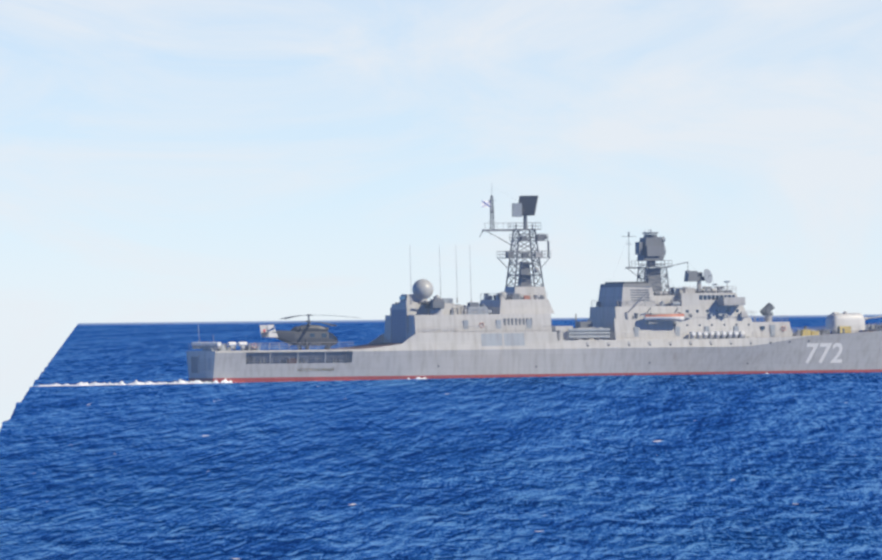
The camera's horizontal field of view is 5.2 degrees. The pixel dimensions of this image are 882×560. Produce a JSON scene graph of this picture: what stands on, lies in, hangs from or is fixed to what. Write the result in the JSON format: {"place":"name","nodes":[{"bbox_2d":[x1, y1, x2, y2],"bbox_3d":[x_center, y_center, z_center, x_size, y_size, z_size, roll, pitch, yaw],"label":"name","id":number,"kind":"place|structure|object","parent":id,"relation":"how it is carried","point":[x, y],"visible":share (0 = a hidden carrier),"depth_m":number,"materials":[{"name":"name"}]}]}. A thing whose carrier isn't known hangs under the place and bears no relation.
{"place":"outdoors","nodes":[
{"label":"outdoors","id":0,"kind":"place"},
{"bbox_2d":[0,314,881,559],"bbox_3d":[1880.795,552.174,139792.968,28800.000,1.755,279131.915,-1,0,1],"label":"sea","id":1,"kind":"structure","parent":0,"point":[779,466],"depth_m":596.66,"materials":[{"name":"liquid"}]},
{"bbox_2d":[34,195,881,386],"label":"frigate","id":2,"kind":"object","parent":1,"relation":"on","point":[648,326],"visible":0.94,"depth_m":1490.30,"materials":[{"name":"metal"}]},
{"bbox_2d":[0,0,881,428],"label":"sky","id":3,"kind":"structure","parent":0,"point":[161,160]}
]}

